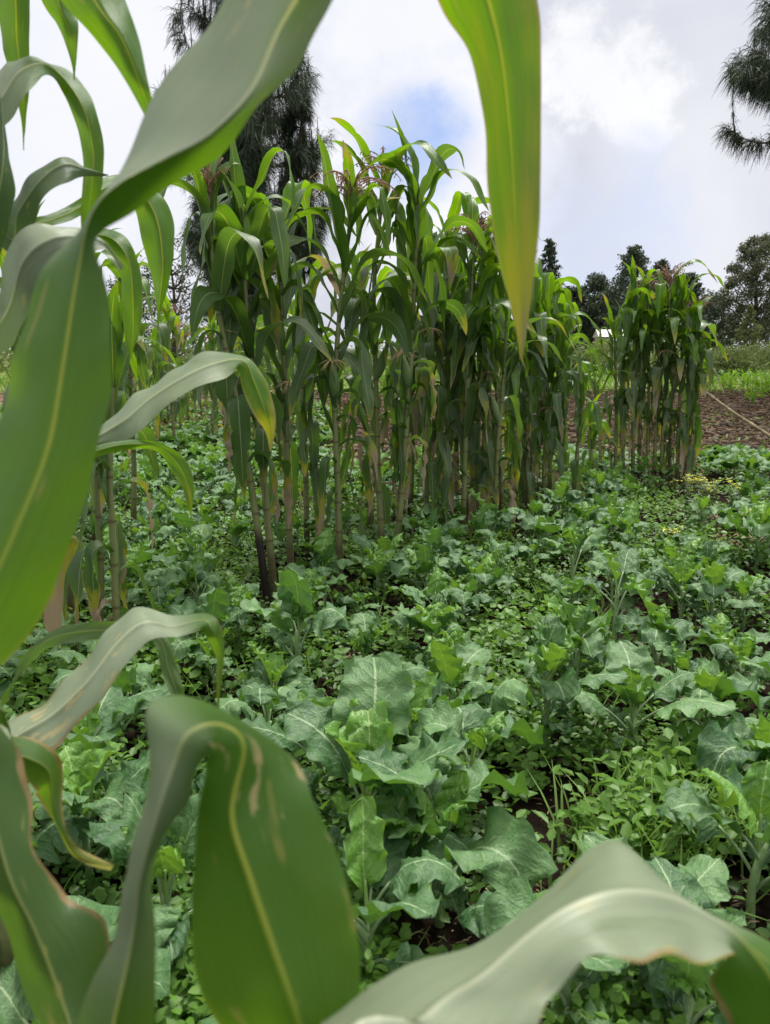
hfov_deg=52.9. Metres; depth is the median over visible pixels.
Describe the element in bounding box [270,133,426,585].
maize plant
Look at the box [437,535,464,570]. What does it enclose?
kale plant
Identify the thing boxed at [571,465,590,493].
kale plant
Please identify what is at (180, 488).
kale plant
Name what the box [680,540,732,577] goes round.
kale plant
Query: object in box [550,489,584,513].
kale plant
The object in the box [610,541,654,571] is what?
kale plant
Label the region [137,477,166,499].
kale plant
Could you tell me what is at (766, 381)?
young maize
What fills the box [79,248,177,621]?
maize plant
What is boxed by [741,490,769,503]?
kale plant
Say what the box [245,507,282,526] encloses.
kale plant
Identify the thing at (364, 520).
kale plant
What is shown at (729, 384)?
young maize
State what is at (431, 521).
kale plant
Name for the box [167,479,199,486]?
kale plant
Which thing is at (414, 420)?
maize plant
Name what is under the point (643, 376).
maize plant
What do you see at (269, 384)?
maize plant
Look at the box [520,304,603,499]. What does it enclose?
maize plant
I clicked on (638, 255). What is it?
tree
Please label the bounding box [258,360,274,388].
maize plant
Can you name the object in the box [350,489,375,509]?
kale plant
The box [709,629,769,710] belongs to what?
kale plant
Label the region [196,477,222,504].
kale plant
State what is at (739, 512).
kale plant
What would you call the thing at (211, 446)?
weeds
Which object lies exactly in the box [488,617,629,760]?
kale plant
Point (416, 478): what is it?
kale plant
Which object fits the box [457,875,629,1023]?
kale plant
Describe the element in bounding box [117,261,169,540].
maize plant
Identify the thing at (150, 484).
kale plant
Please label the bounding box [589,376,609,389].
young maize
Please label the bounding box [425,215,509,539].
maize plant
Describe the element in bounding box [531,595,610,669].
kale plant
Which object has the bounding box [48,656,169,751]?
kale plant
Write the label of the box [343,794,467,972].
kale plant
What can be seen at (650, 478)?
kale plant
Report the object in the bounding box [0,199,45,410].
maize plant
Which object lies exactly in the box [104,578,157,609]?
kale plant
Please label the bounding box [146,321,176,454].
maize plant
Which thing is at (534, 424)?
maize plant
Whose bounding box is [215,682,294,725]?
kale plant
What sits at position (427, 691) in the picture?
kale plant
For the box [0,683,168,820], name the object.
kale plant
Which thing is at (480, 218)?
tree
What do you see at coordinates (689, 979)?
kale plant
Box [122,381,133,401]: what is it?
maize plant
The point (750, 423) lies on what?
pole
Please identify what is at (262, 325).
maize plant
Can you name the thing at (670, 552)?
kale plant
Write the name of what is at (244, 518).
kale plant
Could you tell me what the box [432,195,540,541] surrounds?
maize plant
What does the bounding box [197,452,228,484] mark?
kale plant
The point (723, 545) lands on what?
kale plant
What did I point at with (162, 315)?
maize plant
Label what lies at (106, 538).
kale plant
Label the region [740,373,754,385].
young maize
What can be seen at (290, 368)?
maize plant
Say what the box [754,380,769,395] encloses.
young maize
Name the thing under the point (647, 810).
bright weeds
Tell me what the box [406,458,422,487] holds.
kale plant
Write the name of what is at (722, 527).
dry weed
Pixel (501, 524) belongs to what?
kale plant
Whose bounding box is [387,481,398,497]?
kale plant
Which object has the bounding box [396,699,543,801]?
kale plant
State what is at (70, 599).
maize plant
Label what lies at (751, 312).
tree
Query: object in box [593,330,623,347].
shed
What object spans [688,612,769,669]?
kale plant
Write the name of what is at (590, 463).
kale plant
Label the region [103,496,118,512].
kale plant
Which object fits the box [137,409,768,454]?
soil weeds
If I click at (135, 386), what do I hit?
maize plant
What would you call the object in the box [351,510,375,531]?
kale plant
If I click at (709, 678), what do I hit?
kale plant
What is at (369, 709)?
kale plant
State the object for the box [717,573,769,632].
kale plant
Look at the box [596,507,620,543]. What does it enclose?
kale plant
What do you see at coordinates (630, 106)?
sky
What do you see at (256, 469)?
kale plant
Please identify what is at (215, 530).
kale plant
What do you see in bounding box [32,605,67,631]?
kale plant
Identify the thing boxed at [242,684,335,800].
kale plant
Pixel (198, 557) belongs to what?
kale plant
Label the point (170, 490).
kale plant
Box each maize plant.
[0,0,275,1021]
[0,0,769,1023]
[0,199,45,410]
[0,695,359,1023]
[62,332,159,663]
[67,439,127,613]
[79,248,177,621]
[91,228,145,540]
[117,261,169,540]
[121,374,128,453]
[122,327,167,424]
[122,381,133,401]
[133,309,151,387]
[133,371,139,392]
[144,303,191,425]
[144,311,194,369]
[146,313,167,422]
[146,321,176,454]
[148,314,168,367]
[149,292,190,451]
[159,155,280,602]
[164,309,192,438]
[172,323,197,420]
[185,324,222,446]
[185,327,235,435]
[189,140,332,597]
[190,317,215,414]
[195,312,224,427]
[207,180,363,564]
[214,319,223,430]
[233,260,373,553]
[237,342,243,354]
[241,327,266,437]
[254,324,263,358]
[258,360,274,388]
[263,326,289,389]
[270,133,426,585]
[274,318,298,434]
[275,317,290,387]
[288,299,296,384]
[288,314,296,423]
[306,117,451,539]
[325,243,432,537]
[340,111,488,552]
[376,240,421,516]
[378,208,480,519]
[397,245,525,527]
[416,273,478,506]
[417,191,497,526]
[418,231,483,513]
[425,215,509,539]
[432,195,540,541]
[433,262,542,509]
[447,250,574,526]
[476,263,547,509]
[476,301,570,508]
[500,300,584,506]
[505,257,561,511]
[513,298,601,506]
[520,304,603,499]
[531,276,582,506]
[547,287,591,489]
[570,371,610,496]
[572,361,638,483]
[574,293,661,467]
[581,393,617,491]
[598,284,650,480]
[615,259,716,485]
[617,256,669,475]
[622,276,689,484]
[627,266,685,484]
[636,282,683,485]
[643,277,714,485]
[654,272,727,485]
[657,304,724,485]
[674,287,714,487]
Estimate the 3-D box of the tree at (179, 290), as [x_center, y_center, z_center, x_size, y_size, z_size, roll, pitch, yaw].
[-9.171,-8.988,33.036,3.900,5.921,3.592,0,11,0]
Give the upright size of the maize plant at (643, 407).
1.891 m
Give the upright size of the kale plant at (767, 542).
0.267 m
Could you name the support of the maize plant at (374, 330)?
on the ground at (452, 933)
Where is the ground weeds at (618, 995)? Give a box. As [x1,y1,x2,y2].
[0,553,769,1023]
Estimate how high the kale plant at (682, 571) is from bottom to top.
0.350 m
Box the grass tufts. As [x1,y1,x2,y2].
[179,502,769,920]
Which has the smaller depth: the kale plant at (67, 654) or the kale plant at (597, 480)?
the kale plant at (67, 654)
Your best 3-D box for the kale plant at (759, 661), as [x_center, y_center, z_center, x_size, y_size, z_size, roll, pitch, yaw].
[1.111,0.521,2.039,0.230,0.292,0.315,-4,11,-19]
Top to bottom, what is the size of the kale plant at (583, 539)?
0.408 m
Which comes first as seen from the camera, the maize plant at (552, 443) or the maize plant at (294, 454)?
the maize plant at (294, 454)
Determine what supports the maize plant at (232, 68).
on the ground at (452, 933)
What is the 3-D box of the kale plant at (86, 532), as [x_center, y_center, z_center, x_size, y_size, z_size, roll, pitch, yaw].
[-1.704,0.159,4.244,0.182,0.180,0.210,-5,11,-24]
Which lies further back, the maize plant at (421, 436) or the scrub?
the scrub
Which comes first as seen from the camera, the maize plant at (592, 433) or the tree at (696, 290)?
the maize plant at (592, 433)
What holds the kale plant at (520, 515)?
on the ground at (452, 933)
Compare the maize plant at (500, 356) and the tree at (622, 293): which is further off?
the tree at (622, 293)
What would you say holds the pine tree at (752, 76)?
on the ground at (452, 933)
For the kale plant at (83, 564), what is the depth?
3.35 m
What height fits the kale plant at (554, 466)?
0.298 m
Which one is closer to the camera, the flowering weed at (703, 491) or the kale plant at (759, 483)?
the flowering weed at (703, 491)
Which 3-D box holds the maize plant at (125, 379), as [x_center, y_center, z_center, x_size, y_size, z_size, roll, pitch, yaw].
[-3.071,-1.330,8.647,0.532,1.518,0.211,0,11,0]
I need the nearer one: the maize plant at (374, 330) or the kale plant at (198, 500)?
the maize plant at (374, 330)
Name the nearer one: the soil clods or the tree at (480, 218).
the soil clods
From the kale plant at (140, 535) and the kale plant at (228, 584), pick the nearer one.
the kale plant at (228, 584)
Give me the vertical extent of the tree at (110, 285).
4.773 m
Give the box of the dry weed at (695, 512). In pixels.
[674,493,718,535]
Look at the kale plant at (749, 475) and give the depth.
6.19 m
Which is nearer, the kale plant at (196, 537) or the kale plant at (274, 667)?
the kale plant at (274, 667)
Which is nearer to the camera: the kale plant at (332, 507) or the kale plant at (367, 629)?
the kale plant at (367, 629)
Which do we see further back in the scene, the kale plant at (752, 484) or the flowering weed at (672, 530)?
the kale plant at (752, 484)
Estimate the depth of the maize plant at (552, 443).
5.51 m
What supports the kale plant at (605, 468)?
on the ground at (452, 933)
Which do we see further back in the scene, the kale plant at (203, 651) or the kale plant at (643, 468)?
the kale plant at (643, 468)
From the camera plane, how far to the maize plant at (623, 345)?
6.57 m
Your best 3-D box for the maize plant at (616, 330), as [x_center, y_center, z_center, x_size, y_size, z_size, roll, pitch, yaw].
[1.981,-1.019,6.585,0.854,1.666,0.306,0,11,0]
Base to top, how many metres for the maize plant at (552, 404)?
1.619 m
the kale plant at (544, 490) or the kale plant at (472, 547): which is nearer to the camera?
the kale plant at (472, 547)
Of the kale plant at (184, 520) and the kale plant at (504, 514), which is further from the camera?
the kale plant at (504, 514)
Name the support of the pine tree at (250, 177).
on the ground at (452, 933)
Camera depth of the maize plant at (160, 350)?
11.97 m
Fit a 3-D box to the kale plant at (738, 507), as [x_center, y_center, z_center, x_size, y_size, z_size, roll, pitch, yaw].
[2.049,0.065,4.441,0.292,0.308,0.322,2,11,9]
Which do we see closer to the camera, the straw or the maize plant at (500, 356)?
the maize plant at (500, 356)
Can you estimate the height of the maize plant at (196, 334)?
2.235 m
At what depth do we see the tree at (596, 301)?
74.42 m
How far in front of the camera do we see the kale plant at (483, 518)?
4.00 m
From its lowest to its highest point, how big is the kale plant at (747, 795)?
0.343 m
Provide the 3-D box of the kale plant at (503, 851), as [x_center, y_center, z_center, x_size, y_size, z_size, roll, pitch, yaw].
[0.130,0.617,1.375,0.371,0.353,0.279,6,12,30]
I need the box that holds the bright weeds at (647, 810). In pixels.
[325,526,751,899]
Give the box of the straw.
[125,386,769,453]
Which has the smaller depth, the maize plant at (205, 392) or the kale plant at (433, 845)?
the kale plant at (433, 845)
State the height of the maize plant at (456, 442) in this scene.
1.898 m
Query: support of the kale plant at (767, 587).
on the ground at (452, 933)
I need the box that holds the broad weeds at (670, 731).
[0,499,769,836]
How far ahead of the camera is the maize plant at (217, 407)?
10.94 m
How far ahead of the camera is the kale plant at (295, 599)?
2.34 m
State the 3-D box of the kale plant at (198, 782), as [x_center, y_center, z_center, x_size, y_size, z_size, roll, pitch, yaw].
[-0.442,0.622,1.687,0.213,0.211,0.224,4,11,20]
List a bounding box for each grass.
[0,366,769,393]
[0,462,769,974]
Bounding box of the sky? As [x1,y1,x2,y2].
[0,0,769,354]
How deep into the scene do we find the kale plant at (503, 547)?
3.48 m
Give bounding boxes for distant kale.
[0,402,769,1023]
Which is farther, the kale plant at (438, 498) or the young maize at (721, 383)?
the young maize at (721, 383)
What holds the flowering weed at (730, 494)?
on the ground at (452, 933)
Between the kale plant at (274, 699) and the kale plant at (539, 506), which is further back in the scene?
the kale plant at (539, 506)
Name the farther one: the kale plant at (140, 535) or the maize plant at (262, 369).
the maize plant at (262, 369)
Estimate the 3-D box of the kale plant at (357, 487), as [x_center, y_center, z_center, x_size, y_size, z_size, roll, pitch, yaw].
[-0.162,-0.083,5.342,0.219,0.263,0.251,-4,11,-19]
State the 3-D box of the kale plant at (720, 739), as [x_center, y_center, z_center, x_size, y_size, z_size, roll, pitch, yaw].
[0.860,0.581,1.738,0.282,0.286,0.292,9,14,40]
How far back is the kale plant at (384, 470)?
5.59 m
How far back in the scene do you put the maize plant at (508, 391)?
5.20 m
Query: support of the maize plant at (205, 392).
on the ground at (452, 933)
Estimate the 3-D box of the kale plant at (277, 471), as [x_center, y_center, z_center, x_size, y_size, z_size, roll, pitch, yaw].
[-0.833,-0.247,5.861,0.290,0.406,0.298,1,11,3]
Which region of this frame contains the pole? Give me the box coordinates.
[699,387,769,437]
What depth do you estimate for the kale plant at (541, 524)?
4.03 m
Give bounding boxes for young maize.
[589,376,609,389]
[711,380,729,392]
[714,370,732,382]
[726,375,736,388]
[733,372,753,386]
[739,384,757,399]
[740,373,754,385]
[741,386,765,403]
[744,388,761,403]
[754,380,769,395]
[761,374,769,394]
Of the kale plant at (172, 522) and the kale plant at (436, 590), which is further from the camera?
the kale plant at (172, 522)
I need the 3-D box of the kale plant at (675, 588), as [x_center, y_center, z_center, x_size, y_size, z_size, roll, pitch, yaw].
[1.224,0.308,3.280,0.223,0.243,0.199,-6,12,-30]
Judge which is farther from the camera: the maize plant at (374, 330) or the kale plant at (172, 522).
the kale plant at (172, 522)
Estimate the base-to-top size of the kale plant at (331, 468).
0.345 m
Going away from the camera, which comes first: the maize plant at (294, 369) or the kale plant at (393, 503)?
the kale plant at (393, 503)
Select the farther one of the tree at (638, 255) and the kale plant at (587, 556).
the tree at (638, 255)
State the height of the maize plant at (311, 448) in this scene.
1.581 m
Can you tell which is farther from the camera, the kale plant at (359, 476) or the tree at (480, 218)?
the tree at (480, 218)
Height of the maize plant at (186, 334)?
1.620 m
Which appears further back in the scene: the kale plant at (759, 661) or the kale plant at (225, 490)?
the kale plant at (225, 490)
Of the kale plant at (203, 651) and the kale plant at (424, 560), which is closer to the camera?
the kale plant at (203, 651)
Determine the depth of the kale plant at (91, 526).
4.08 m
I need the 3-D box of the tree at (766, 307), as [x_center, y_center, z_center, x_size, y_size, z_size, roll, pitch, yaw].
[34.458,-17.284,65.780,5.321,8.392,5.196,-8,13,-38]
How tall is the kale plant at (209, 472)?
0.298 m
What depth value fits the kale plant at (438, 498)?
5.05 m
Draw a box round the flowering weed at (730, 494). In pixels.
[724,476,744,506]
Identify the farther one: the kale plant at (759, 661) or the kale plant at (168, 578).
the kale plant at (168, 578)
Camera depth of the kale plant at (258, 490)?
5.36 m
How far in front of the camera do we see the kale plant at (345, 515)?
4.26 m
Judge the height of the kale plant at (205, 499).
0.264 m
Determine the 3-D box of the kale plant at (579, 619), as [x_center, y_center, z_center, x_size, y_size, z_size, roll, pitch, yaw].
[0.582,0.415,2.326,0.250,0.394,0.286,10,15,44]
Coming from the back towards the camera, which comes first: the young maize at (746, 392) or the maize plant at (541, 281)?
the young maize at (746, 392)
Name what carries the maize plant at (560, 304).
on the ground at (452, 933)
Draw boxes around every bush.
[571,348,608,375]
[576,340,630,361]
[704,344,766,375]
[720,342,769,365]
[749,346,769,368]
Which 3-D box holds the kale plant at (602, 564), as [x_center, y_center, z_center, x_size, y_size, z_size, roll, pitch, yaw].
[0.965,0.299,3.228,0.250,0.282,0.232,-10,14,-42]
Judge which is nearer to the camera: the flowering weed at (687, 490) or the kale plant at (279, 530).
the kale plant at (279, 530)
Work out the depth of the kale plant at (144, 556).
3.37 m
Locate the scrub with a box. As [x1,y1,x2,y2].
[0,337,769,375]
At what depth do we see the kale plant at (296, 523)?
4.21 m
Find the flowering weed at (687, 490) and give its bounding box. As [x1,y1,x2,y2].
[673,473,696,517]
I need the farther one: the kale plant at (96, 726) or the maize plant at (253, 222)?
the maize plant at (253, 222)
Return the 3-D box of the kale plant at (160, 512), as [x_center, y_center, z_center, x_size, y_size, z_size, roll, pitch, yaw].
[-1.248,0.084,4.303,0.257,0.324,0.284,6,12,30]
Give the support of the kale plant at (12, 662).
on the ground at (452, 933)
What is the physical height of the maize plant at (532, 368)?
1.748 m
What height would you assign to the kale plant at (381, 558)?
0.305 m
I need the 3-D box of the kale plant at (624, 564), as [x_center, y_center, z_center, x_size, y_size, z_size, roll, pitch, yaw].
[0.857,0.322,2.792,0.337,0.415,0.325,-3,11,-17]
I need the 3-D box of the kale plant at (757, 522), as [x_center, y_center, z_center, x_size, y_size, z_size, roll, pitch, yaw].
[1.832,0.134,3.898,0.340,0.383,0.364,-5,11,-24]
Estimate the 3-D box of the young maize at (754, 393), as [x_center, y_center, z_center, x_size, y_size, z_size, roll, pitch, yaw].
[7.005,-2.195,14.705,0.354,0.418,0.390,-7,12,-32]
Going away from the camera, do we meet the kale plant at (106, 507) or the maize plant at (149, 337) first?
the kale plant at (106, 507)
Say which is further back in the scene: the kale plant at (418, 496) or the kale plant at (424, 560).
the kale plant at (418, 496)
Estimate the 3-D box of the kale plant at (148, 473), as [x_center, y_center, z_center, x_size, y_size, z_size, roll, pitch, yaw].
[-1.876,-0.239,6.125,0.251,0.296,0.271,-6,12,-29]
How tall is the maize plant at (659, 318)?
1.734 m
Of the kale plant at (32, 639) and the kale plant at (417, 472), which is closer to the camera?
the kale plant at (32, 639)
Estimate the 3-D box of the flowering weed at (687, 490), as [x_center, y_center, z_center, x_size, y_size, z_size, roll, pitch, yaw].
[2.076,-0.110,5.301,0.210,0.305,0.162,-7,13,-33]
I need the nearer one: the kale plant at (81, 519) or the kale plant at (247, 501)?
the kale plant at (81, 519)
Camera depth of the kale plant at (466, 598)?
2.90 m
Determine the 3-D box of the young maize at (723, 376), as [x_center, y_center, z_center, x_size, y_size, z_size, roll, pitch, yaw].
[8.014,-3.086,18.271,0.573,0.533,0.501,-7,13,-33]
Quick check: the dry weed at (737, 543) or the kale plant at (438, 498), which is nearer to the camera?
the dry weed at (737, 543)
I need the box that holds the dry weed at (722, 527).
[697,512,741,540]
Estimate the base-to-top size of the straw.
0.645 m
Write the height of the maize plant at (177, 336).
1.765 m
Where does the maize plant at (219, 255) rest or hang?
on the ground at (452, 933)
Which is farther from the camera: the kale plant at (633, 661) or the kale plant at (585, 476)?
the kale plant at (585, 476)
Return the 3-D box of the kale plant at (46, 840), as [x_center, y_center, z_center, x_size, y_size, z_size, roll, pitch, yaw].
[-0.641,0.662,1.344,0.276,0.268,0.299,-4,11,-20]
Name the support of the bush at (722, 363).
on the ground at (452, 933)
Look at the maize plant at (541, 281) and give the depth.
5.21 m
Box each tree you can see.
[105,275,156,351]
[138,233,207,359]
[150,0,343,284]
[176,112,288,360]
[273,70,332,284]
[475,216,484,262]
[540,238,577,333]
[552,285,598,351]
[574,272,621,343]
[575,244,680,349]
[578,293,609,336]
[585,281,625,325]
[650,258,704,345]
[676,271,730,347]
[684,290,741,349]
[711,0,769,173]
[716,232,769,346]
[724,304,768,348]
[760,280,769,343]
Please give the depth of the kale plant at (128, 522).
4.31 m
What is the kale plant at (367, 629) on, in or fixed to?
on the ground at (452, 933)
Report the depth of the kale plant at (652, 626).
2.45 m
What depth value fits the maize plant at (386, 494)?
4.38 m
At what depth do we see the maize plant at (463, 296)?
4.83 m
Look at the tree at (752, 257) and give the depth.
63.05 m
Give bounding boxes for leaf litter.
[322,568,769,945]
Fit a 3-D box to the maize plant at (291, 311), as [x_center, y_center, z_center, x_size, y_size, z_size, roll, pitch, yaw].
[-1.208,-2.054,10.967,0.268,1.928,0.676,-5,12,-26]
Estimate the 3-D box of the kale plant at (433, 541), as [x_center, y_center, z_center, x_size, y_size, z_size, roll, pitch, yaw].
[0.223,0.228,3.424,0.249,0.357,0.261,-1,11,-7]
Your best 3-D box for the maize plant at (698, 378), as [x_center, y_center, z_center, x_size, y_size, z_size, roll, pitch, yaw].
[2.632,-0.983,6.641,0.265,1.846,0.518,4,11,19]
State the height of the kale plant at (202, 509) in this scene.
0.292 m
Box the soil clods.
[215,389,769,457]
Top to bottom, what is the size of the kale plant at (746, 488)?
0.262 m
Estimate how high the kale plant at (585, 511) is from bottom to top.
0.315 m
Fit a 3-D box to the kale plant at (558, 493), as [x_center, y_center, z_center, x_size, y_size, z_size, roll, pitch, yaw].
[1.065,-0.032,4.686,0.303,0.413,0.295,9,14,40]
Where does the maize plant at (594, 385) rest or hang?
on the ground at (452, 933)
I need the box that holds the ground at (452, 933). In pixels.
[0,355,769,1023]
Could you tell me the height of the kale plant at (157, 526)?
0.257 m
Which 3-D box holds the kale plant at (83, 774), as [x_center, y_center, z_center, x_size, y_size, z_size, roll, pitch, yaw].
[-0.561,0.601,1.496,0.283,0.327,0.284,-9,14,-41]
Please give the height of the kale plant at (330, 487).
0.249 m
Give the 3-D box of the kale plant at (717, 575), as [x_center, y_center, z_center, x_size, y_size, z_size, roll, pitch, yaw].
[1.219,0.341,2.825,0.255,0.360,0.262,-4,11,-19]
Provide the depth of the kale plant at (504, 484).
5.90 m
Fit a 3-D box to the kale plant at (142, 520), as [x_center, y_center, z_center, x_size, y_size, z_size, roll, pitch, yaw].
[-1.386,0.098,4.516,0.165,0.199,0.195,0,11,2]
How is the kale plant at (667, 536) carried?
on the ground at (452, 933)
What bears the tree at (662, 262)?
on the ground at (452, 933)
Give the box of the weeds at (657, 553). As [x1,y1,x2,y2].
[76,439,769,602]
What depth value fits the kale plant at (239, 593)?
2.74 m
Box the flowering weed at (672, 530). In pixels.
[656,526,684,546]
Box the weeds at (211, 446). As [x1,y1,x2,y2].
[0,393,764,470]
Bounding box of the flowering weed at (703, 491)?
[694,473,721,520]
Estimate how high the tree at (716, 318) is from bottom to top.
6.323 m
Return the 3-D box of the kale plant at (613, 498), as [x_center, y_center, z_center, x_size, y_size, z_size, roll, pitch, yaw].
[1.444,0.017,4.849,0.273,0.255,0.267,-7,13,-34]
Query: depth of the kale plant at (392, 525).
4.15 m
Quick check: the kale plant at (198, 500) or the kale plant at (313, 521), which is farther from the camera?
the kale plant at (198, 500)
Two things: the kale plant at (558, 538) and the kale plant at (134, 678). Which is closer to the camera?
the kale plant at (134, 678)
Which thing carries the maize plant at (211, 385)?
on the ground at (452, 933)
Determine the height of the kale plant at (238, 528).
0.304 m
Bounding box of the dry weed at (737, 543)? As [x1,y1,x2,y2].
[714,532,763,558]
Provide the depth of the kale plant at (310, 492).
5.42 m
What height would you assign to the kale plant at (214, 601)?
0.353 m
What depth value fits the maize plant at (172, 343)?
13.35 m
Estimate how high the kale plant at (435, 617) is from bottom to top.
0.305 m
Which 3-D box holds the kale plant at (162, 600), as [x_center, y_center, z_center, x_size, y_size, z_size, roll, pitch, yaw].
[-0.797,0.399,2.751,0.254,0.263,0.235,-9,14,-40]
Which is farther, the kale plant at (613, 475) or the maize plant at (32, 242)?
the kale plant at (613, 475)
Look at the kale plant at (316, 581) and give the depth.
3.02 m
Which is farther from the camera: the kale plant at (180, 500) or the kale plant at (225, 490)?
the kale plant at (225, 490)
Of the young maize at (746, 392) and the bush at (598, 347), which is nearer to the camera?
the young maize at (746, 392)
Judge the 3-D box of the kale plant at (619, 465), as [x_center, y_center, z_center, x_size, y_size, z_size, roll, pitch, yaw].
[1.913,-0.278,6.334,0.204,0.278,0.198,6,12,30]
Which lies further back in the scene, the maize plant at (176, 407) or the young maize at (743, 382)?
the young maize at (743, 382)
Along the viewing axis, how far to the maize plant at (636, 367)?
6.52 m
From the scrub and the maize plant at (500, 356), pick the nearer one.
the maize plant at (500, 356)
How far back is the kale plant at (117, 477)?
5.58 m
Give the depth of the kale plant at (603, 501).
4.68 m
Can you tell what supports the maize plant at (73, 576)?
on the ground at (452, 933)
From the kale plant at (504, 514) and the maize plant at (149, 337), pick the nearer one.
the kale plant at (504, 514)
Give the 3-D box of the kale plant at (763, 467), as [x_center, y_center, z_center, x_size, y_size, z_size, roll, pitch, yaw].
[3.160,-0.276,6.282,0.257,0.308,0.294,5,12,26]
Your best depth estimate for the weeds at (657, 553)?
4.34 m
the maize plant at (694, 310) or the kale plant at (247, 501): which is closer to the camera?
the kale plant at (247, 501)
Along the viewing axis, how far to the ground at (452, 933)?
2.62 m
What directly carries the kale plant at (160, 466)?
on the ground at (452, 933)
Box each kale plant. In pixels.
[0,650,25,699]
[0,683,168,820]
[26,616,82,668]
[28,740,149,900]
[31,803,97,863]
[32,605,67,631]
[32,611,84,647]
[45,639,135,665]
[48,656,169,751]
[77,524,89,541]
[78,497,90,524]
[81,781,202,968]
[82,512,127,541]
[82,513,120,539]
[82,557,95,604]
[83,606,155,665]
[95,524,149,574]
[96,543,165,598]
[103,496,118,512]
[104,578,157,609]
[108,547,157,581]
[113,458,130,504]
[113,465,130,493]
[118,470,160,504]
[122,519,136,537]
[128,525,163,571]
[129,584,184,613]
[130,511,155,528]
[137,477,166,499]
[137,495,161,523]
[138,498,184,549]
[138,518,170,554]
[140,463,165,492]
[140,463,168,480]
[146,766,204,793]
[151,485,181,510]
[152,550,222,590]
[154,462,177,491]
[154,512,214,561]
[157,558,223,605]
[160,523,216,572]
[163,509,181,540]
[166,464,197,477]
[166,586,243,676]
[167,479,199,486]
[167,489,207,523]
[174,477,208,494]
[181,487,212,511]
[184,627,237,700]
[185,497,223,527]
[194,486,219,508]
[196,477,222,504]
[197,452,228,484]
[199,516,226,550]
[201,466,233,491]
[204,574,238,611]
[210,482,241,500]
[212,510,251,561]
[215,477,247,504]
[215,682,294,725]
[216,466,234,477]
[222,494,262,518]
[222,514,263,550]
[223,583,259,656]
[225,494,250,517]
[240,566,349,686]
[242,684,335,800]
[244,641,313,720]
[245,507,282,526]
[253,461,268,489]
[255,487,260,516]
[255,591,326,646]
[256,461,282,478]
[267,477,300,522]
[272,517,297,560]
[278,474,310,495]
[278,483,312,497]
[283,651,468,891]
[284,563,347,622]
[292,514,316,553]
[295,527,353,605]
[301,512,324,536]
[309,501,334,512]
[324,512,367,542]
[326,478,350,502]
[328,508,359,541]
[329,460,357,480]
[330,783,469,923]
[331,610,391,669]
[334,591,381,612]
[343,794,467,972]
[347,483,367,505]
[348,463,358,481]
[348,546,405,613]
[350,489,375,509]
[351,469,362,484]
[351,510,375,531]
[351,533,420,599]
[355,742,557,927]
[359,460,399,493]
[371,514,413,540]
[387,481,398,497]
[387,566,463,617]
[388,600,463,657]
[390,544,455,608]
[391,497,411,519]
[393,669,462,744]
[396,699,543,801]
[402,633,493,706]
[405,504,465,534]
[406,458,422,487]
[407,480,430,505]
[409,526,462,575]
[414,473,422,486]
[416,499,469,529]
[420,577,495,617]
[421,488,460,514]
[429,626,484,691]
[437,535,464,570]
[441,522,467,540]
[448,551,515,619]
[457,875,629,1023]
[464,541,506,559]
[467,502,495,549]
[467,549,514,576]
[468,488,518,537]
[474,536,533,589]
[485,520,513,533]
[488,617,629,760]
[498,471,510,501]
[506,538,552,582]
[515,499,552,535]
[517,513,549,539]
[520,509,564,561]
[524,533,569,565]
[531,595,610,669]
[532,589,612,684]
[533,471,590,534]
[539,487,572,516]
[541,463,556,482]
[541,573,589,604]
[542,511,606,597]
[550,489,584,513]
[561,520,605,562]
[561,542,657,639]
[562,501,620,552]
[564,639,737,759]
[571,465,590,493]
[578,539,608,569]
[579,458,600,485]
[579,832,730,1017]
[580,468,610,495]
[583,469,623,499]
[584,550,626,612]
[587,487,627,520]
[588,493,639,530]
[590,550,620,590]
[593,493,623,526]
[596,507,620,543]
[602,500,651,548]
[603,466,611,489]
[606,461,627,483]
[606,468,634,488]
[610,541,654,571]
[614,573,693,681]
[617,477,642,501]
[630,855,746,1023]
[631,454,661,491]
[641,473,666,496]
[643,554,724,618]
[644,537,702,605]
[648,557,703,613]
[652,636,706,701]
[653,526,681,559]
[655,759,769,927]
[673,560,748,645]
[675,656,769,743]
[678,533,737,579]
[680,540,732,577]
[681,493,727,531]
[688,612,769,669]
[695,711,769,777]
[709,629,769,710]
[716,562,769,621]
[717,499,767,532]
[717,500,769,571]
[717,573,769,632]
[723,497,747,515]
[730,503,755,514]
[732,481,769,501]
[733,483,754,500]
[734,655,769,707]
[735,467,767,485]
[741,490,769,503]
[750,475,769,500]
[754,477,769,500]
[758,461,769,480]
[760,531,769,562]
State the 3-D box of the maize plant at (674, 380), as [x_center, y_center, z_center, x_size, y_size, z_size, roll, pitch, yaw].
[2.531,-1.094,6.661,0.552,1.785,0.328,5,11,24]
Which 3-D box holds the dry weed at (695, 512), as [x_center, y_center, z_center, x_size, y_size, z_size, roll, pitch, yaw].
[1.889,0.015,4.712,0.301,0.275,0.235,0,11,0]
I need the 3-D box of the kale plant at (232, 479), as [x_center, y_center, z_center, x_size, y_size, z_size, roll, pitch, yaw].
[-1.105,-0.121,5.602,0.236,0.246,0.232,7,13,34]
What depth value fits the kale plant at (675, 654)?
2.29 m
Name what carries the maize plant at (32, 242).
on the ground at (452, 933)
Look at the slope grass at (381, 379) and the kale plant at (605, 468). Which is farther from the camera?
the slope grass at (381, 379)
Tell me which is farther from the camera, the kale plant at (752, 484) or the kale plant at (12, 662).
the kale plant at (752, 484)
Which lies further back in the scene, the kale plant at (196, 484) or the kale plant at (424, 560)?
the kale plant at (196, 484)
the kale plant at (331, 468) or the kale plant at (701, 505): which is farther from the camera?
the kale plant at (331, 468)

